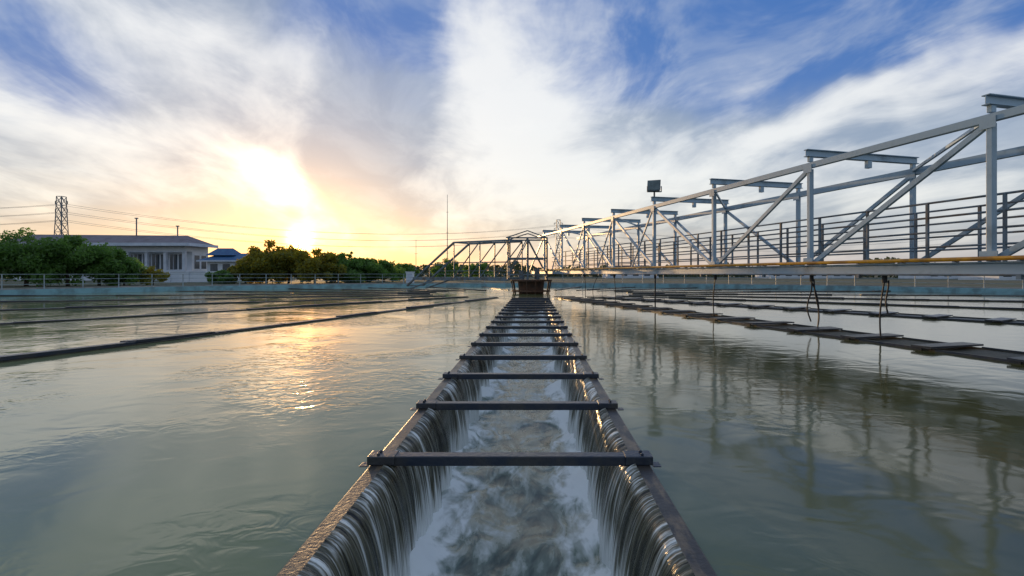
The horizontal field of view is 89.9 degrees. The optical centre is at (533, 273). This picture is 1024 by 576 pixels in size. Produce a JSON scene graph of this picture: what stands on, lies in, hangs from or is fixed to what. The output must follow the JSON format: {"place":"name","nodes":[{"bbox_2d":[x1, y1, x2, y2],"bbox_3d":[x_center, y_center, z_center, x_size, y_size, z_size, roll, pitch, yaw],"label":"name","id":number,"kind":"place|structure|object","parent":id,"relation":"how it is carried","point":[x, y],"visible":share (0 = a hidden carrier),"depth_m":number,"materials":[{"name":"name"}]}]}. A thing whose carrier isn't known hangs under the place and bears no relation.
{"place":"outdoors","nodes":[
{"label":"outdoors","id":0,"kind":"place"},
{"bbox_2d":[13,246,207,279],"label":"walls","id":1,"kind":"structure","parent":0,"point":[192,251],"depth_m":61.20,"materials":[{"name":"white paint"}]},
{"bbox_2d":[13,234,212,244],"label":"roof","id":2,"kind":"structure","parent":1,"relation":"on","point":[136,239],"depth_m":60.81,"materials":[{"name":"metal"}]},
{"bbox_2d":[19,243,217,247],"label":"fascia","id":3,"kind":"structure","parent":2,"relation":"attached to","point":[161,244],"depth_m":58.74,"materials":[{"name":"white paint"}]},
{"bbox_2d":[135,218,179,235],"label":"roof vents","id":4,"kind":"object","parent":2,"relation":"on","point":[136,227],"visible":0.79,"depth_m":61.95,"materials":[{"name":"grey metal"}]},
{"bbox_2d":[126,251,186,270],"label":"columns","id":5,"kind":"structure","parent":1,"relation":"attached to","point":[165,260],"depth_m":59.95,"materials":[{"name":"white paint"}]},
{"bbox_2d":[131,254,205,268],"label":"windows","id":6,"kind":"structure","parent":1,"relation":"attached to","point":[197,264],"depth_m":61.16,"materials":[{"name":"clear glass"}]},
{"bbox_2d":[137,254,173,268],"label":"window frames","id":7,"kind":"structure","parent":6,"relation":"attached to","point":[155,260],"depth_m":61.13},
{"bbox_2d":[207,262,241,280],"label":"walls","id":8,"kind":"structure","parent":0,"point":[220,265],"depth_m":58.00,"materials":[{"name":"white paint"}]},
{"bbox_2d":[200,248,247,259],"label":"roof","id":9,"kind":"structure","parent":8,"relation":"on","point":[225,254],"depth_m":58.59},
{"bbox_2d":[196,260,236,261],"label":"fascia","id":10,"kind":"structure","parent":9,"relation":"attached to","point":[216,260],"depth_m":57.34,"materials":[{"name":"white paint"}]},
{"bbox_2d":[210,264,237,270],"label":"windows","id":11,"kind":"structure","parent":8,"relation":"attached to","point":[213,267],"depth_m":57.96,"materials":[{"name":"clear glass"}]},
{"bbox_2d":[447,195,447,257],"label":"radio mast","id":12,"kind":"object","parent":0,"point":[447,225],"visible":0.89,"depth_m":99.96,"materials":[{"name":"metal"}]},
{"bbox_2d":[0,274,1021,287],"bbox_3d":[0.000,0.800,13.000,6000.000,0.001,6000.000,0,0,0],"label":"ground","id":13,"kind":"structure","parent":0,"point":[875,280],"depth_m":52.07,"materials":[{"name":"grey concrete"}]},
{"bbox_2d":[0,236,26,281],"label":"broadleaf tree","id":14,"kind":"object","parent":13,"relation":"on","point":[10,261],"visible":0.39,"depth_m":31.11,"materials":[{"name":"green plant"}]},
{"bbox_2d":[0,227,69,285],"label":"broadleaf tree","id":15,"kind":"object","parent":13,"relation":"on","point":[16,249],"visible":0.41,"depth_m":31.66,"materials":[{"name":"green plant"}]},
{"bbox_2d":[54,196,68,234],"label":"transmission tower","id":16,"kind":"structure","parent":13,"relation":"on","point":[61,212],"depth_m":149.57,"materials":[{"name":"metal"}]},
{"bbox_2d":[0,204,954,250],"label":"power lines","id":17,"kind":"object","parent":16,"relation":"attached to","point":[351,233],"visible":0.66,"depth_m":175.70,"materials":[{"name":"metal"}]},
{"bbox_2d":[15,234,108,286],"bbox_3d":[-30.021,-0.870,32.952,4.858,3.451,5.159,0,0,0],"label":"broadleaf tree","id":18,"kind":"object","parent":13,"relation":"on","point":[63,249],"visible":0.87,"depth_m":31.86,"materials":[{"name":"green plant"}]},
{"bbox_2d":[62,242,128,285],"bbox_3d":[-28.967,-0.651,33.939,3.650,3.014,3.743,0,0,-31],"label":"broadleaf tree","id":19,"kind":"object","parent":13,"relation":"on","point":[112,259],"visible":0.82,"depth_m":33.29,"materials":[{"name":"green plant"}]},
{"bbox_2d":[100,257,148,285],"bbox_3d":[-27.920,-0.141,35.076,2.721,2.115,2.773,0,0,-34],"label":"broadleaf tree","id":20,"kind":"object","parent":13,"relation":"on","point":[135,265],"visible":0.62,"depth_m":34.59,"materials":[{"name":"green plant"}]},
{"bbox_2d":[140,265,170,284],"bbox_3d":[-26.347,0.124,35.560,1.835,1.464,2.055,0,0,-45],"label":"shrub","id":21,"kind":"object","parent":13,"relation":"on","point":[160,275],"visible":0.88,"depth_m":35.22,"materials":[{"name":"green plant"}]},
{"bbox_2d":[164,271,215,281],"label":"boundary wall","id":22,"kind":"structure","parent":13,"relation":"on","point":[187,276],"depth_m":47.00,"materials":[{"name":"white paint"}]},
{"bbox_2d":[204,269,237,283],"bbox_3d":[-25.037,0.267,41.025,2.719,1.284,2.538,0,0,0],"label":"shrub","id":23,"kind":"object","parent":13,"relation":"on","point":[221,276],"visible":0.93,"depth_m":40.47,"materials":[{"name":"green plant"}]},
{"bbox_2d":[225,258,267,283],"bbox_3d":[-23.513,-0.169,42.063,3.103,2.162,3.372,0,0,0],"label":"broadleaf tree","id":24,"kind":"object","parent":13,"relation":"on","point":[237,270],"visible":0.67,"depth_m":41.30,"materials":[{"name":"green plant"}]},
{"bbox_2d":[236,239,291,282],"bbox_3d":[-22.340,-1.016,42.686,4.398,3.838,4.205,0,0,0],"label":"broadleaf tree","id":25,"kind":"object","parent":13,"relation":"on","point":[259,258],"visible":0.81,"depth_m":41.92,"materials":[{"name":"green plant"}]},
{"bbox_2d":[267,245,313,282],"bbox_3d":[-21.126,-0.818,44.028,5.109,3.354,4.738,0,0,0],"label":"broadleaf tree","id":26,"kind":"object","parent":13,"relation":"on","point":[289,251],"visible":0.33,"depth_m":42.54,"materials":[{"name":"green plant"}]},
{"bbox_2d":[289,248,346,282],"bbox_3d":[-18.245,-0.677,42.685,4.849,3.062,4.313,0,0,0],"label":"broadleaf tree","id":27,"kind":"object","parent":13,"relation":"on","point":[305,264],"visible":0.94,"depth_m":42.15,"materials":[{"name":"green plant"}]},
{"bbox_2d":[321,252,365,282],"bbox_3d":[-17.158,-0.540,44.882,4.538,2.804,4.551,0,0,0],"label":"broadleaf tree","id":28,"kind":"object","parent":13,"relation":"on","point":[353,272],"visible":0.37,"depth_m":44.92,"materials":[{"name":"green plant"}]},
{"bbox_2d":[344,257,386,282],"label":"broadleaf tree","id":29,"kind":"object","parent":13,"relation":"on","point":[372,270],"visible":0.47,"depth_m":46.55,"materials":[{"name":"green plant"}]},
{"bbox_2d":[367,259,405,281],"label":"broadleaf tree","id":30,"kind":"object","parent":13,"relation":"on","point":[393,273],"visible":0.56,"depth_m":49.60,"materials":[{"name":"green plant"}]},
{"bbox_2d":[395,263,419,279],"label":"broadleaf tree","id":31,"kind":"object","parent":13,"relation":"on","point":[410,267],"visible":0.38,"depth_m":55.84,"materials":[{"name":"green plant"}]},
{"bbox_2d":[406,272,413,282],"bbox_3d":[-10.179,0.320,42.250,0.680,0.960,0.600,0,0,0],"label":"utility kiosk","id":32,"kind":"object","parent":13,"relation":"on","point":[409,275],"visible":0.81,"depth_m":42.00,"materials":[{"name":"grey metal"}]},
{"bbox_2d":[407,274,411,281],"bbox_3d":[-10.179,0.325,41.984,0.400,0.650,0.028,0,0,0],"label":"door","id":33,"kind":"structure","parent":32,"relation":"in","point":[409,276],"depth_m":41.97,"materials":[{"name":"grey metal"}]},
{"bbox_2d":[430,258,462,276],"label":"broadleaf tree","id":34,"kind":"object","parent":13,"relation":"on","point":[441,273],"visible":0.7,"depth_m":61.29,"materials":[{"name":"green plant"}]},
{"bbox_2d":[2,257,898,278],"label":"distant trees","id":35,"kind":"object","parent":13,"relation":"on","point":[516,268],"visible":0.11,"depth_m":111.87,"materials":[{"name":"green plant"}]},
{"bbox_2d":[462,262,493,276],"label":"broadleaf tree","id":36,"kind":"object","parent":13,"relation":"on","point":[474,266],"visible":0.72,"depth_m":65.21,"materials":[{"name":"green plant"}]},
{"bbox_2d":[0,282,1021,289],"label":"walkway","id":37,"kind":"structure","parent":13,"relation":"on","point":[499,282],"depth_m":31.75,"materials":[{"name":"concrete"}]},
{"bbox_2d":[0,283,1023,294],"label":"coping","id":38,"kind":"object","parent":37,"relation":"on","point":[256,287],"visible":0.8,"depth_m":31.35,"materials":[{"name":"grey concrete"}]},
{"bbox_2d":[0,274,1023,289],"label":"perimeter railing","id":39,"kind":"object","parent":38,"relation":"on","point":[403,280],"visible":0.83,"depth_m":30.67,"materials":[{"name":"grey metal"}]},
{"bbox_2d":[554,219,562,266],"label":"transmission tower","id":40,"kind":"structure","parent":13,"relation":"on","point":[557,236],"depth_m":214.17,"materials":[{"name":"metal"}]},
{"bbox_2d":[603,265,658,277],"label":"storage shed","id":41,"kind":"structure","parent":13,"relation":"on","point":[626,276],"depth_m":90.00,"materials":[{"name":"metal"}]},
{"bbox_2d":[755,275,853,277],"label":"storage shed","id":42,"kind":"structure","parent":13,"relation":"on","point":[825,276],"depth_m":85.00,"materials":[{"name":"metal"}]},
{"bbox_2d":[774,275,851,275],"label":"windows","id":43,"kind":"structure","parent":42,"relation":"in","point":[774,275],"depth_m":84.97,"materials":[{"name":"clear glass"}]},
{"bbox_2d":[898,262,957,278],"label":"storage shed","id":44,"kind":"structure","parent":13,"relation":"on","point":[904,277],"depth_m":76.13,"materials":[{"name":"metal"}]},
{"bbox_2d":[958,276,1015,279],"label":"storage shed","id":45,"kind":"structure","parent":13,"relation":"on","point":[996,277],"depth_m":63.32,"materials":[{"name":"metal"}]},
{"bbox_2d":[0,287,1023,575],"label":"water","id":46,"kind":"structure","parent":0,"point":[772,451],"depth_m":3.44,"materials":[{"name":"grey liquid"}]},
{"bbox_2d":[0,293,429,295],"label":"weir launder","id":47,"kind":"object","parent":46,"relation":"in","point":[227,294],"visible":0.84,"depth_m":24.05,"materials":[{"name":"concrete"}]},
{"bbox_2d":[0,294,432,302],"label":"weir launder","id":48,"kind":"object","parent":46,"relation":"in","point":[204,298],"visible":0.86,"depth_m":20.19,"materials":[{"name":"concrete"}]},
{"bbox_2d":[0,295,445,310],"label":"weir launder","id":49,"kind":"object","parent":46,"relation":"in","point":[79,307],"visible":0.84,"depth_m":16.26,"materials":[{"name":"concrete"}]},
{"bbox_2d":[0,296,467,324],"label":"weir launder","id":50,"kind":"object","parent":46,"relation":"in","point":[62,320],"visible":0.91,"depth_m":13.32,"materials":[{"name":"concrete"}]},
{"bbox_2d":[0,297,498,362],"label":"weir launder","id":51,"kind":"object","parent":46,"relation":"in","point":[38,354],"visible":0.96,"depth_m":7.58,"materials":[{"name":"concrete"}]},
{"bbox_2d":[187,290,435,292],"bbox_3d":[-12.616,1.117,27.798,15.162,0.366,0.223,0,0,8],"label":"weir launder","id":52,"kind":"object","parent":46,"relation":"in","point":[306,291],"visible":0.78,"depth_m":27.69,"materials":[{"name":"concrete"}]},
{"bbox_2d":[288,288,448,291],"bbox_3d":[-10.277,1.117,30.639,12.245,0.365,0.221,0,0,25],"label":"weir launder","id":53,"kind":"object","parent":46,"relation":"in","point":[374,290],"visible":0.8,"depth_m":29.98,"materials":[{"name":"concrete"}]},
{"bbox_2d":[368,287,464,290],"bbox_3d":[-7.767,1.125,32.627,10.151,0.351,0.222,0,0,41],"label":"weir launder","id":54,"kind":"object","parent":46,"relation":"in","point":[419,289],"visible":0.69,"depth_m":31.76,"materials":[{"name":"concrete"}]},
{"bbox_2d":[433,287,486,290],"bbox_3d":[-5.227,1.117,33.945,0.220,0.366,8.804,0,0,-33],"label":"weir launder","id":55,"kind":"object","parent":46,"relation":"in","point":[460,288],"visible":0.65,"depth_m":33.18,"materials":[{"name":"concrete"}]},
{"bbox_2d":[276,298,716,575],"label":"weir launder","id":56,"kind":"object","parent":46,"relation":"in","point":[512,448],"visible":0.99,"depth_m":3.07,"materials":[{"name":"metal"}]},
{"bbox_2d":[506,230,551,293],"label":"pier","id":57,"kind":"structure","parent":46,"relation":"in","point":[527,285],"depth_m":25.19,"materials":[{"name":"metal"}]},
{"bbox_2d":[406,239,522,289],"bbox_3d":[-3.948,-0.406,28.212,7.174,2.639,1.400,0,0,32],"label":"scraper arm","id":58,"kind":"object","parent":57,"relation":"attached to","point":[447,279],"visible":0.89,"depth_m":27.63},
{"bbox_2d":[576,287,630,290],"bbox_3d":[5.007,1.121,33.971,0.229,0.358,8.872,0,0,33],"label":"weir launder","id":59,"kind":"object","parent":46,"relation":"in","point":[605,288],"visible":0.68,"depth_m":33.32,"materials":[{"name":"concrete"}]},
{"bbox_2d":[600,287,696,290],"bbox_3d":[7.568,1.119,32.663,10.264,0.363,0.220,0,0,-41],"label":"weir launder","id":60,"kind":"object","parent":46,"relation":"in","point":[643,289],"visible":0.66,"depth_m":31.62,"materials":[{"name":"concrete"}]},
{"bbox_2d":[614,288,777,291],"bbox_3d":[10.112,1.120,30.668,12.410,0.360,0.230,0,0,-25],"label":"weir launder","id":61,"kind":"object","parent":46,"relation":"in","point":[696,290],"visible":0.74,"depth_m":30.73,"materials":[{"name":"concrete"}]},
{"bbox_2d":[626,290,890,292],"bbox_3d":[12.482,1.119,27.812,15.380,0.362,0.220,0,0,-8],"label":"weir launder","id":62,"kind":"object","parent":46,"relation":"in","point":[761,291],"visible":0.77,"depth_m":27.73,"materials":[{"name":"concrete"}]},
{"bbox_2d":[529,93,1023,338],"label":"truss bridge","id":63,"kind":"structure","parent":46,"relation":"in","point":[999,264],"depth_m":9.42,"materials":[{"name":"paint"}]},
{"bbox_2d":[647,180,661,195],"bbox_3d":[3.479,-2.444,14.748,0.405,0.488,0.299,0,0,22],"label":"floodlight","id":64,"kind":"object","parent":63,"relation":"on","point":[653,186],"visible":1,"depth_m":14.66,"materials":[{"name":"metal"}]},
{"bbox_2d":[552,296,1023,363],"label":"weir launder","id":65,"kind":"object","parent":46,"relation":"in","point":[969,350],"visible":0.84,"depth_m":8.06,"materials":[{"name":"metal"}]},
{"bbox_2d":[586,296,1023,324],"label":"weir launder","id":66,"kind":"object","parent":46,"relation":"in","point":[974,319],"visible":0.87,"depth_m":13.16,"materials":[{"name":"concrete"}]},
{"bbox_2d":[616,295,1023,309],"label":"weir launder","id":67,"kind":"object","parent":46,"relation":"in","point":[1009,308],"visible":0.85,"depth_m":16.84,"materials":[{"name":"concrete"}]},
{"bbox_2d":[629,294,1023,301],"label":"weir launder","id":68,"kind":"object","parent":46,"relation":"in","point":[839,298],"visible":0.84,"depth_m":20.32,"materials":[{"name":"concrete"}]},
{"bbox_2d":[632,293,1023,295],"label":"weir launder","id":69,"kind":"object","parent":46,"relation":"in","point":[835,294],"visible":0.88,"depth_m":23.93,"materials":[{"name":"concrete"}]},
{"bbox_2d":[0,0,1023,272],"label":"sky","id":70,"kind":"structure","parent":0,"point":[340,117],"materials":[{"name":"blue"}]}
]}

